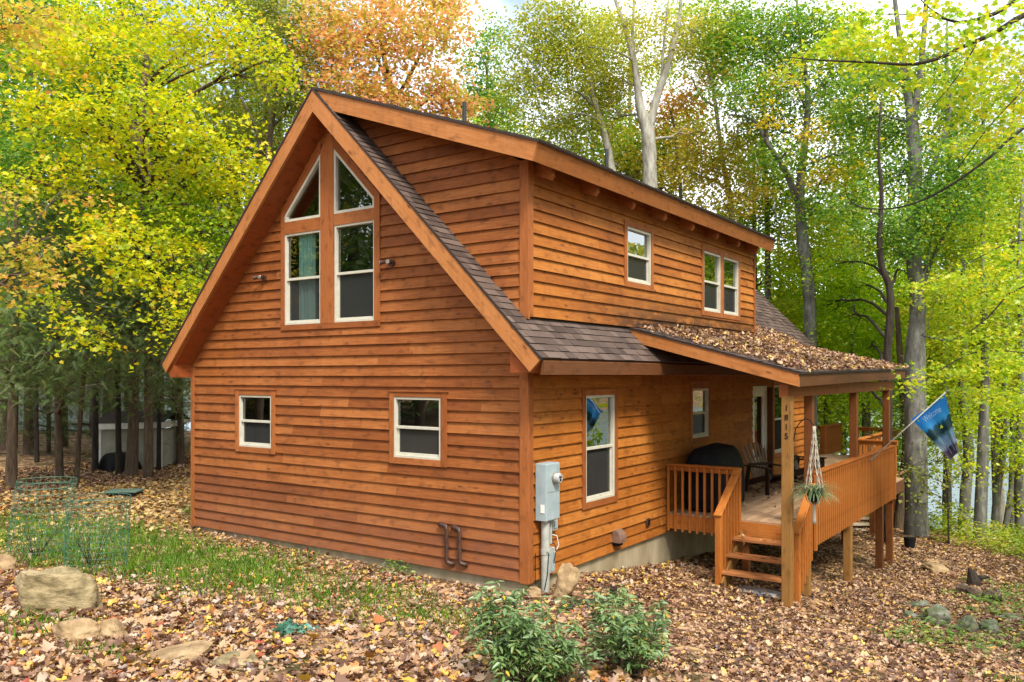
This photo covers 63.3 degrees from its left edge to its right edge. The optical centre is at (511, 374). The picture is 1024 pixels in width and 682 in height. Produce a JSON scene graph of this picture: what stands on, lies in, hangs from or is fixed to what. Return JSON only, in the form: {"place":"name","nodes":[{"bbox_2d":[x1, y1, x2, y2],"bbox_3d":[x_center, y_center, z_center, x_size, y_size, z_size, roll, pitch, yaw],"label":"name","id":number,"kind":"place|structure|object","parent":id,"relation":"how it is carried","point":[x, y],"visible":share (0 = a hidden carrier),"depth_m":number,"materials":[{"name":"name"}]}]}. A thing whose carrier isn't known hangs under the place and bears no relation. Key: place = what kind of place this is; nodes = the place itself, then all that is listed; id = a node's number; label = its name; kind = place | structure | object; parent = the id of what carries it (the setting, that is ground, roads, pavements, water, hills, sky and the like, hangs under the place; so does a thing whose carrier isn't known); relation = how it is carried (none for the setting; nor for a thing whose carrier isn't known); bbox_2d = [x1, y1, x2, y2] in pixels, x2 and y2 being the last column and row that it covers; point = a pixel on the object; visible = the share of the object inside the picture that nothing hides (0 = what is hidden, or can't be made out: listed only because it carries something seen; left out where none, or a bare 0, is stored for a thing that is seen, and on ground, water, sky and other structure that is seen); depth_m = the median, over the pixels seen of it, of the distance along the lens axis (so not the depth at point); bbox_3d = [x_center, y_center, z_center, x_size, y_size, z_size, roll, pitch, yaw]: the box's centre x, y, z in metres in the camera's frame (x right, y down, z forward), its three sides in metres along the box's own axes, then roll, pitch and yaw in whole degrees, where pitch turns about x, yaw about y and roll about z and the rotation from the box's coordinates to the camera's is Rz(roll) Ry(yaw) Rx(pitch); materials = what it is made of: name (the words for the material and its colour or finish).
{"place":"outdoors","nodes":[
{"label":"outdoors","id":0,"kind":"place"},
{"bbox_2d":[0,374,1023,681],"bbox_3d":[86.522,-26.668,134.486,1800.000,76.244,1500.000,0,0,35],"label":"ground","id":1,"kind":"structure","parent":0,"point":[46,458],"depth_m":12.36,"materials":[{"name":"brown plant"}]},
{"bbox_2d":[0,273,73,462],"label":"tree","id":2,"kind":"object","parent":1,"relation":"on","point":[36,438],"visible":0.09,"depth_m":26.94,"materials":[{"name":"yellow plant"}]},
{"bbox_2d":[5,476,76,563],"bbox_3d":[-7.464,2.301,13.160,1.076,1.290,0.822,0,0,0],"label":"wire cage","id":3,"kind":"object","parent":1,"relation":"on","point":[28,508],"visible":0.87,"depth_m":13.01,"materials":[{"name":"green metal"}]},
{"bbox_2d":[14,566,104,613],"bbox_3d":[-5.343,2.823,9.889,1.028,1.092,0.746,0,0,-11],"label":"boulder","id":4,"kind":"object","parent":1,"relation":"on","point":[63,587],"visible":0.46,"depth_m":9.59,"materials":[{"name":"beige stone"}]},
{"bbox_2d":[0,229,123,454],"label":"hemlock","id":5,"kind":"object","parent":1,"relation":"on","point":[49,418],"visible":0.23,"depth_m":28.52,"materials":[{"name":"green plant"}]},
{"bbox_2d":[0,194,124,488],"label":"hemlock","id":6,"kind":"object","parent":1,"relation":"on","point":[16,369],"visible":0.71,"depth_m":19.50,"materials":[{"name":"green plant"}]},
{"bbox_2d":[0,0,128,449],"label":"tree","id":7,"kind":"object","parent":1,"relation":"on","point":[3,442],"visible":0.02,"depth_m":31.49,"materials":[{"name":"yellow plant"}]},
{"bbox_2d":[0,0,136,343],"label":"tree","id":8,"kind":"object","parent":1,"relation":"on","point":[28,270],"visible":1,"depth_m":14.90,"materials":[{"name":"yellow plant"}]},
{"bbox_2d":[50,617,101,644],"bbox_3d":[-4.377,2.580,8.363,0.513,0.248,0.304,-1,7,-17],"label":"boulder","id":9,"kind":"object","parent":1,"relation":"on","point":[78,628],"visible":0.75,"depth_m":8.30,"materials":[{"name":"beige stone"}]},
{"bbox_2d":[0,0,156,454],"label":"tree","id":10,"kind":"object","parent":1,"relation":"on","point":[28,447],"visible":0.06,"depth_m":29.48,"materials":[{"name":"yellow plant"}]},
{"bbox_2d":[1,7,164,446],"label":"tree","id":11,"kind":"object","parent":1,"relation":"on","point":[65,443],"visible":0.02,"depth_m":33.60,"materials":[{"name":"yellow plant"}]},
{"bbox_2d":[0,189,170,478],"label":"hemlock","id":12,"kind":"object","parent":1,"relation":"on","point":[58,453],"visible":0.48,"depth_m":21.27,"materials":[{"name":"green plant"}]},
{"bbox_2d":[36,272,141,478],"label":"tree","id":13,"kind":"object","parent":1,"relation":"on","point":[78,446],"visible":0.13,"depth_m":22.95,"materials":[{"name":"yellow plant"}]},
{"bbox_2d":[0,0,185,285],"bbox_3d":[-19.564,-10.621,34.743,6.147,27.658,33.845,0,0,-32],"label":"tree","id":14,"kind":"object","parent":1,"relation":"on","point":[17,155],"visible":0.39,"depth_m":22.48,"materials":[{"name":"green plant"}]},
{"bbox_2d":[0,454,190,495],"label":"leaf litter","id":15,"kind":"object","parent":1,"relation":"on","point":[98,480],"visible":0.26,"depth_m":23.29,"materials":[{"name":"brown plant"}]},
{"bbox_2d":[0,313,190,458],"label":"hemlock","id":16,"kind":"object","parent":1,"relation":"on","point":[90,425],"visible":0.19,"depth_m":28.14,"materials":[{"name":"green plant"}]},
{"bbox_2d":[47,276,143,471],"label":"tree","id":17,"kind":"object","parent":1,"relation":"on","point":[95,439],"visible":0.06,"depth_m":24.92,"materials":[{"name":"yellow plant"}]},
{"bbox_2d":[0,328,190,425],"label":"dry twigs","id":18,"kind":"object","parent":1,"relation":"on","point":[107,379],"visible":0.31,"depth_m":21.78,"materials":[{"name":"brown wood"}]},
{"bbox_2d":[63,493,130,575],"bbox_3d":[-6.271,2.402,12.560,0.962,1.131,0.874,0,0,35],"label":"wire cage","id":19,"kind":"object","parent":1,"relation":"on","point":[91,518],"visible":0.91,"depth_m":12.49,"materials":[{"name":"green metal"}]},
{"bbox_2d":[0,476,195,548],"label":"golden leaf litter","id":20,"kind":"object","parent":1,"relation":"on","point":[151,500],"visible":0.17,"depth_m":18.58,"materials":[{"name":"brown plant"}]},
{"bbox_2d":[18,315,190,433],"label":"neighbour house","id":21,"kind":"structure","parent":1,"relation":"on","point":[84,418],"depth_m":42.42,"materials":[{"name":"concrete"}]},
{"bbox_2d":[8,203,214,471],"bbox_3d":[-8.931,-0.317,20.804,4.637,6.856,9.104,0,0,-9],"label":"tree","id":22,"kind":"object","parent":1,"relation":"on","point":[112,235],"visible":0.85,"depth_m":17.93,"materials":[{"name":"yellow plant"}]},
{"bbox_2d":[67,276,170,475],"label":"tree","id":23,"kind":"object","parent":1,"relation":"on","point":[118,454],"visible":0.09,"depth_m":23.93,"materials":[{"name":"yellow plant"}]},
{"bbox_2d":[37,230,204,476],"bbox_3d":[-9.582,-0.578,21.735,5.496,7.443,4.374,0,0,35],"label":"hemlock","id":24,"kind":"object","parent":1,"relation":"on","point":[132,457],"visible":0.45,"depth_m":21.47,"materials":[{"name":"green plant"}]},
{"bbox_2d":[0,0,244,423],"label":"tree","id":25,"kind":"object","parent":1,"relation":"on","point":[121,171],"visible":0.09,"depth_m":30.77,"materials":[{"name":"yellow plant"}]},
{"bbox_2d":[3,0,247,410],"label":"tree","id":26,"kind":"object","parent":1,"relation":"on","point":[150,135],"visible":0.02,"depth_m":31.91,"materials":[{"name":"yellow plant"}]},
{"bbox_2d":[99,410,188,466],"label":"garden shed","id":27,"kind":"structure","parent":1,"relation":"on","point":[107,440],"depth_m":25.99,"materials":[{"name":"white paint"}]},
{"bbox_2d":[44,36,260,409],"bbox_3d":[-12.617,-4.959,32.319,11.968,16.642,10.594,0,0,35],"label":"tree","id":28,"kind":"object","parent":1,"relation":"on","point":[193,88],"visible":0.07,"depth_m":32.17,"materials":[{"name":"yellow plant"}]},
{"bbox_2d":[69,152,243,308],"bbox_3d":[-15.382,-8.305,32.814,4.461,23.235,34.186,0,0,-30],"label":"tree","id":29,"kind":"object","parent":1,"relation":"on","point":[207,232],"visible":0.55,"depth_m":19.85,"materials":[{"name":"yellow plant"}]},
{"bbox_2d":[0,0,325,477],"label":"tree","id":30,"kind":"object","parent":1,"relation":"on","point":[139,125],"visible":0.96,"depth_m":19.54,"materials":[{"name":"yellow plant"}]},
{"bbox_2d":[113,207,238,464],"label":"hemlock","id":31,"kind":"object","parent":1,"relation":"on","point":[180,445],"visible":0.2,"depth_m":25.53,"materials":[{"name":"green plant"}]},
{"bbox_2d":[145,640,212,663],"bbox_3d":[-3.136,2.619,7.755,0.611,0.145,0.552,-6,1,-11],"label":"boulder","id":32,"kind":"object","parent":1,"relation":"on","point":[192,649],"visible":0.7,"depth_m":7.71,"materials":[{"name":"beige stone"}]},
{"bbox_2d":[155,0,320,309],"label":"tree","id":33,"kind":"object","parent":1,"relation":"on","point":[208,66],"visible":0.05,"depth_m":34.00,"materials":[{"name":"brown plant"}]},
{"bbox_2d":[123,0,368,215],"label":"tree","id":34,"kind":"object","parent":1,"relation":"on","point":[251,87],"visible":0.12,"depth_m":30.68,"materials":[{"name":"brown plant"}]},
{"bbox_2d":[181,52,314,302],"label":"tree","id":35,"kind":"object","parent":1,"relation":"on","point":[279,131],"visible":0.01,"depth_m":33.09,"materials":[{"name":"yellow plant"}]},
{"bbox_2d":[178,0,346,164],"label":"tree","id":36,"kind":"object","parent":1,"relation":"on","point":[280,5],"visible":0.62,"depth_m":27.60,"materials":[{"name":"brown plant"}]},
{"bbox_2d":[0,567,693,681],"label":"maple leaf litter","id":37,"kind":"object","parent":1,"relation":"on","point":[251,670],"visible":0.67,"depth_m":8.15,"materials":[{"name":"brown plant"}]},
{"bbox_2d":[0,526,714,633],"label":"leaf litter","id":38,"kind":"object","parent":1,"relation":"on","point":[656,573],"visible":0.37,"depth_m":12.14,"materials":[{"name":"brown plant"}]},
{"bbox_2d":[273,0,505,128],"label":"tree","id":39,"kind":"object","parent":1,"relation":"on","point":[347,33],"visible":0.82,"depth_m":26.04,"materials":[{"name":"orange plant"}]},
{"bbox_2d":[437,6,546,140],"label":"tree","id":40,"kind":"object","parent":1,"relation":"on","point":[487,59],"visible":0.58,"depth_m":31.02,"materials":[{"name":"green plant"}]},
{"bbox_2d":[0,479,1023,681],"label":"grass","id":41,"kind":"structure","parent":1,"relation":"on","point":[211,558],"depth_m":12.76,"materials":[{"name":"green plant"}]},
{"bbox_2d":[462,580,581,681],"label":"shrub","id":42,"kind":"object","parent":1,"relation":"on","point":[514,648],"visible":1,"depth_m":7.15,"materials":[{"name":"green plant"}]},
{"bbox_2d":[160,87,906,594],"bbox_3d":[2.207,0.144,19.286,11.230,10.804,15.525,0,0,35],"label":"cabin","id":43,"kind":"object","parent":1,"relation":"on","point":[476,353],"visible":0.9,"depth_m":13.71,"materials":[{"name":"brown wood"}]},
{"bbox_2d":[234,388,276,454],"bbox_3d":[-4.699,0.840,15.248,1.170,1.177,0.109,0,0,35],"label":"window","id":44,"kind":"structure","parent":43,"relation":"in","point":[252,436],"depth_m":15.28,"materials":[{"name":"beige plastic"}]},
{"bbox_2d":[285,230,319,324],"bbox_3d":[-3.606,-1.689,14.550,0.940,1.615,0.165,0,0,35],"label":"window","id":45,"kind":"structure","parent":43,"relation":"in","point":[302,294],"depth_m":14.59,"materials":[{"name":"beige plastic"}]},
{"bbox_2d":[285,155,319,221],"bbox_3d":[-3.632,-3.259,14.513,0.940,1.110,0.074,0,0,35],"label":"window","id":46,"kind":"structure","parent":43,"relation":"in","point":[317,164],"depth_m":14.48,"materials":[{"name":"beige plastic"}]},
{"bbox_2d":[334,220,373,321],"bbox_3d":[-2.590,-1.704,13.783,0.945,1.645,0.079,0,0,35],"label":"window","id":47,"kind":"structure","parent":43,"relation":"in","point":[353,290],"depth_m":13.84,"materials":[{"name":"beige plastic"}]},
{"bbox_2d":[334,150,373,213],"bbox_3d":[-2.602,-3.279,13.788,0.960,1.130,0.074,0,0,35],"label":"window","id":48,"kind":"structure","parent":43,"relation":"in","point":[336,156],"depth_m":14.01,"materials":[{"name":"beige plastic"}]},
{"bbox_2d":[388,390,448,467],"bbox_3d":[-1.458,0.827,12.968,1.225,1.162,0.109,0,0,35],"label":"window","id":49,"kind":"structure","parent":43,"relation":"in","point":[410,445],"depth_m":12.98,"materials":[{"name":"beige plastic"}]},
{"bbox_2d":[535,461,562,591],"bbox_3d":[0.582,2.331,11.986,0.301,2.130,0.532,0,0,35],"label":"electric meter","id":50,"kind":"object","parent":43,"relation":"attached to","point":[548,477],"visible":0.95,"depth_m":11.88,"materials":[{"name":"grey metal"}]},
{"bbox_2d":[581,388,617,509],"bbox_3d":[1.409,1.171,13.491,0.093,1.895,1.167,0,0,35],"label":"window","id":51,"kind":"structure","parent":43,"relation":"in","point":[599,487],"depth_m":13.54,"materials":[{"name":"beige plastic"}]},
{"bbox_2d":[623,219,653,291],"bbox_3d":[2.213,-2.084,14.633,0.093,1.145,1.130,0,0,35],"label":"window","id":52,"kind":"structure","parent":43,"relation":"in","point":[638,270],"depth_m":14.69,"materials":[{"name":"beige plastic"}]},
{"bbox_2d":[689,381,710,442],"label":"window","id":53,"kind":"structure","parent":43,"relation":"in","point":[700,422],"depth_m":16.99,"materials":[{"name":"beige plastic"}]},
{"bbox_2d":[700,245,722,317],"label":"window","id":54,"kind":"structure","parent":43,"relation":"in","point":[712,292],"depth_m":17.52,"materials":[{"name":"beige plastic"}]},
{"bbox_2d":[723,252,740,320],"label":"window","id":55,"kind":"structure","parent":43,"relation":"in","point":[731,295],"depth_m":18.52,"materials":[{"name":"beige plastic"}]},
{"bbox_2d":[767,387,772,474],"bbox_3d":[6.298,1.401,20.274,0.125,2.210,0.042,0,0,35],"label":"storm door","id":56,"kind":"structure","parent":43,"relation":"in","point":[769,389],"depth_m":20.25,"materials":[{"name":"white wood"}]},
{"bbox_2d":[640,323,908,371],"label":"roof leaf litter","id":57,"kind":"object","parent":43,"relation":"on","point":[798,354],"visible":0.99,"depth_m":15.96,"materials":[{"name":"brown plant"}]},
{"bbox_2d":[772,382,786,457],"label":"window","id":58,"kind":"structure","parent":43,"relation":"in","point":[776,421],"depth_m":21.01,"materials":[{"name":"beige plastic"}]},
{"bbox_2d":[467,0,654,170],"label":"tree","id":59,"kind":"object","parent":1,"relation":"on","point":[552,56],"visible":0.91,"depth_m":26.14,"materials":[{"name":"green plant"}]},
{"bbox_2d":[528,622,604,681],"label":"shrub","id":60,"kind":"object","parent":1,"relation":"on","point":[570,655],"visible":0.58,"depth_m":7.36,"materials":[{"name":"green plant"}]},
{"bbox_2d":[553,562,580,598],"bbox_3d":[0.767,2.925,11.657,0.396,0.585,0.250,1,-5,-11],"label":"boulder","id":61,"kind":"object","parent":1,"relation":"on","point":[568,578],"visible":0.88,"depth_m":11.56,"materials":[{"name":"beige stone"}]},
{"bbox_2d":[538,72,694,195],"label":"tree","id":62,"kind":"object","parent":1,"relation":"on","point":[623,145],"visible":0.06,"depth_m":31.90,"materials":[{"name":"green plant"}]},
{"bbox_2d":[562,584,675,676],"bbox_3d":[1.146,2.519,8.084,1.013,0.912,1.018,0,0,-29],"label":"shrub","id":63,"kind":"object","parent":1,"relation":"on","point":[630,636],"visible":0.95,"depth_m":7.91,"materials":[{"name":"green plant"}]},
{"bbox_2d":[510,0,741,191],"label":"tree","id":64,"kind":"object","parent":1,"relation":"on","point":[674,12],"visible":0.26,"depth_m":31.81,"materials":[{"name":"green plant"}]},
{"bbox_2d":[565,0,747,187],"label":"tree","id":65,"kind":"object","parent":1,"relation":"on","point":[646,120],"visible":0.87,"depth_m":26.94,"materials":[{"name":"green plant"}]},
{"bbox_2d":[599,102,746,214],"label":"tree","id":66,"kind":"object","parent":1,"relation":"on","point":[637,168],"visible":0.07,"depth_m":31.40,"materials":[{"name":"green plant"}]},
{"bbox_2d":[620,50,745,198],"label":"tree","id":67,"kind":"object","parent":1,"relation":"on","point":[683,98],"visible":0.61,"depth_m":29.86,"materials":[{"name":"green plant"}]},
{"bbox_2d":[640,3,795,231],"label":"tree","id":68,"kind":"object","parent":1,"relation":"on","point":[731,210],"visible":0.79,"depth_m":27.84,"materials":[{"name":"green plant"}]},
{"bbox_2d":[680,0,833,302],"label":"tree","id":69,"kind":"object","parent":1,"relation":"on","point":[768,214],"visible":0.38,"depth_m":30.48,"materials":[{"name":"green plant"}]},
{"bbox_2d":[542,520,1023,681],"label":"leaf litter","id":70,"kind":"object","parent":1,"relation":"on","point":[749,674],"visible":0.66,"depth_m":11.50,"materials":[{"name":"brown plant"}]},
{"bbox_2d":[699,133,868,445],"bbox_3d":[9.552,-1.913,31.797,9.511,14.936,10.001,0,0,-17],"label":"tree","id":71,"kind":"object","parent":1,"relation":"on","point":[762,276],"visible":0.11,"depth_m":31.78,"materials":[{"name":"green plant"}]},
{"bbox_2d":[665,390,903,609],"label":"deck","id":72,"kind":"structure","parent":1,"relation":"on","point":[866,485],"depth_m":15.06,"materials":[{"name":"brown wood"}]},
{"bbox_2d":[684,442,744,509],"bbox_3d":[3.953,1.944,16.206,0.886,1.235,1.760,0,0,35],"label":"grill","id":73,"kind":"object","parent":72,"relation":"on","point":[719,454],"visible":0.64,"depth_m":15.58,"materials":[{"name":"black metal"}]},
{"bbox_2d":[741,442,795,494],"bbox_3d":[5.589,2.038,18.193,0.810,1.074,0.880,0,0,-27],"label":"adirondack chair","id":74,"kind":"object","parent":72,"relation":"on","point":[763,473],"visible":0.87,"depth_m":18.32,"materials":[{"name":"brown wood"}]},
{"bbox_2d":[788,418,841,523],"bbox_3d":[4.655,1.478,12.799,0.891,1.615,0.923,0,0,35],"label":"hanging plant","id":75,"kind":"object","parent":72,"relation":"hanging from","point":[816,492],"visible":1,"depth_m":12.76,"materials":[{"name":"green plant"}]},
{"bbox_2d":[869,390,958,461],"bbox_3d":[8.178,1.047,16.933,1.648,1.514,0.224,0,0,35],"label":"flag","id":76,"kind":"object","parent":72,"relation":"attached to","point":[933,417],"visible":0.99,"depth_m":16.68,"materials":[{"name":"blue fabric"}]},
{"bbox_2d":[668,0,901,454],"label":"tree","id":77,"kind":"object","parent":1,"relation":"on","point":[738,43],"visible":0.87,"depth_m":26.41,"materials":[{"name":"green plant"}]},
{"bbox_2d":[757,234,894,454],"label":"tree","id":78,"kind":"object","parent":1,"relation":"on","point":[823,417],"visible":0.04,"depth_m":33.05,"materials":[{"name":"green plant"}]},
{"bbox_2d":[757,195,899,454],"bbox_3d":[12.074,-0.142,33.160,8.801,14.180,8.574,0,0,-8],"label":"tree","id":79,"kind":"object","parent":1,"relation":"on","point":[827,420],"visible":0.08,"depth_m":32.45,"materials":[{"name":"green plant"}]},
{"bbox_2d":[756,0,921,354],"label":"tree","id":80,"kind":"object","parent":1,"relation":"on","point":[780,253],"visible":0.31,"depth_m":28.61,"materials":[{"name":"green plant"}]},
{"bbox_2d":[770,102,951,543],"bbox_3d":[11.538,-1.296,26.532,5.606,11.869,8.448,0,0,-12],"label":"tree","id":81,"kind":"object","parent":1,"relation":"on","point":[886,332],"visible":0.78,"depth_m":26.79,"materials":[{"name":"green plant"}]},
{"bbox_2d":[774,171,956,515],"bbox_3d":[12.880,-0.438,31.483,7.579,14.964,8.590,0,0,-29],"label":"tree","id":82,"kind":"object","parent":1,"relation":"on","point":[867,422],"visible":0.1,"depth_m":31.11,"materials":[{"name":"green plant"}]},
{"bbox_2d":[829,193,969,419],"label":"tree","id":83,"kind":"object","parent":1,"relation":"on","point":[929,357],"visible":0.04,"depth_m":31.90,"materials":[{"name":"green plant"}]},
{"bbox_2d":[777,0,1023,209],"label":"tree","id":84,"kind":"object","parent":1,"relation":"on","point":[839,42],"visible":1,"depth_m":12.27,"materials":[{"name":"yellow plant"}]},
{"bbox_2d":[863,307,949,529],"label":"tree","id":85,"kind":"object","parent":1,"relation":"on","point":[900,511],"visible":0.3,"depth_m":24.91,"materials":[{"name":"grey plant"}]},
{"bbox_2d":[791,0,1023,537],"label":"tree","id":86,"kind":"object","parent":1,"relation":"on","point":[917,189],"visible":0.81,"depth_m":23.08,"materials":[{"name":"green plant"}]},
{"bbox_2d":[858,269,1009,514],"bbox_3d":[18.648,2.606,35.183,8.645,14.547,7.933,0,0,-28],"label":"tree","id":87,"kind":"object","parent":1,"relation":"on","point":[956,421],"visible":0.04,"depth_m":34.56,"materials":[{"name":"green plant"}]},
{"bbox_2d":[920,604,951,626],"bbox_3d":[6.473,3.688,12.658,0.408,0.393,0.323,-1,-3,0],"label":"boulder","id":88,"kind":"object","parent":1,"relation":"on","point":[936,611],"visible":0.73,"depth_m":12.56,"materials":[{"name":"grey stone"}]},
{"bbox_2d":[859,146,1023,520],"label":"tree","id":89,"kind":"object","parent":1,"relation":"on","point":[1006,207],"visible":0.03,"depth_m":29.55,"materials":[{"name":"green plant"}]},
{"bbox_2d":[868,509,1023,559],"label":"undergrowth","id":90,"kind":"object","parent":1,"relation":"on","point":[1006,535],"visible":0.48,"depth_m":22.57,"materials":[{"name":"green plant"}]},
{"bbox_2d":[870,65,1023,542],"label":"tree","id":91,"kind":"object","parent":1,"relation":"on","point":[980,505],"visible":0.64,"depth_m":23.25,"materials":[{"name":"green plant"}]},
{"bbox_2d":[870,576,1023,659],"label":"ground plants","id":92,"kind":"object","parent":1,"relation":"on","point":[927,638],"visible":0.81,"depth_m":11.59,"materials":[{"name":"green plant"}]},
{"bbox_2d":[872,20,1023,528],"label":"tree","id":93,"kind":"object","parent":1,"relation":"on","point":[902,311],"visible":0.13,"depth_m":28.57,"materials":[{"name":"green plant"}]},
{"bbox_2d":[880,240,1023,427],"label":"tree","id":94,"kind":"object","parent":1,"relation":"on","point":[974,299],"visible":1,"depth_m":15.77,"materials":[{"name":"green plant"}]},
{"bbox_2d":[894,430,1013,543],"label":"sapling","id":95,"kind":"object","parent":1,"relation":"on","point":[937,460],"visible":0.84,"depth_m":21.98,"materials":[{"name":"green plant"}]},
{"bbox_2d":[894,197,1023,540],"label":"tree","id":96,"kind":"object","parent":1,"relation":"on","point":[966,424],"visible":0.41,"depth_m":25.03,"materials":[{"name":"green plant"}]},
{"bbox_2d":[904,131,1023,537],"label":"tree","id":97,"kind":"object","parent":1,"relation":"on","point":[1002,505],"visible":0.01,"depth_m":30.60,"materials":[{"name":"green plant"}]},
{"bbox_2d":[945,309,1023,536],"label":"tree","id":98,"kind":"object","parent":1,"relation":"on","point":[1003,451],"visible":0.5,"depth_m":26.27,"materials":[{"name":"green plant"}]},
{"bbox_2d":[953,46,1023,533],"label":"tree","id":99,"kind":"object","parent":1,"relation":"on","point":[1021,72],"visible":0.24,"depth_m":28.90,"materials":[{"name":"green plant"}]},
{"bbox_2d":[975,179,1023,542],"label":"tree","id":100,"kind":"object","parent":1,"relation":"on","point":[1016,479],"visible":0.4,"depth_m":26.89,"materials":[{"name":"green plant"}]},
{"bbox_2d":[0,509,1023,681],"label":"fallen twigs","id":101,"kind":"object","parent":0,"point":[548,607],"depth_m":11.24,"materials":[{"name":"brown wood"}]},
{"bbox_2d":[0,0,1023,298],"label":"sky","id":102,"kind":"structure","parent":0,"point":[498,5],"materials":[{"name":"white"}]},
{"bbox_2d":[166,408,1009,532],"bbox_3d":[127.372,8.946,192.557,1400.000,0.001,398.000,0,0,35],"label":"water","id":103,"kind":"structure","parent":0,"point":[955,490],"depth_m":66.66,"materials":[{"name":"white liquid"}]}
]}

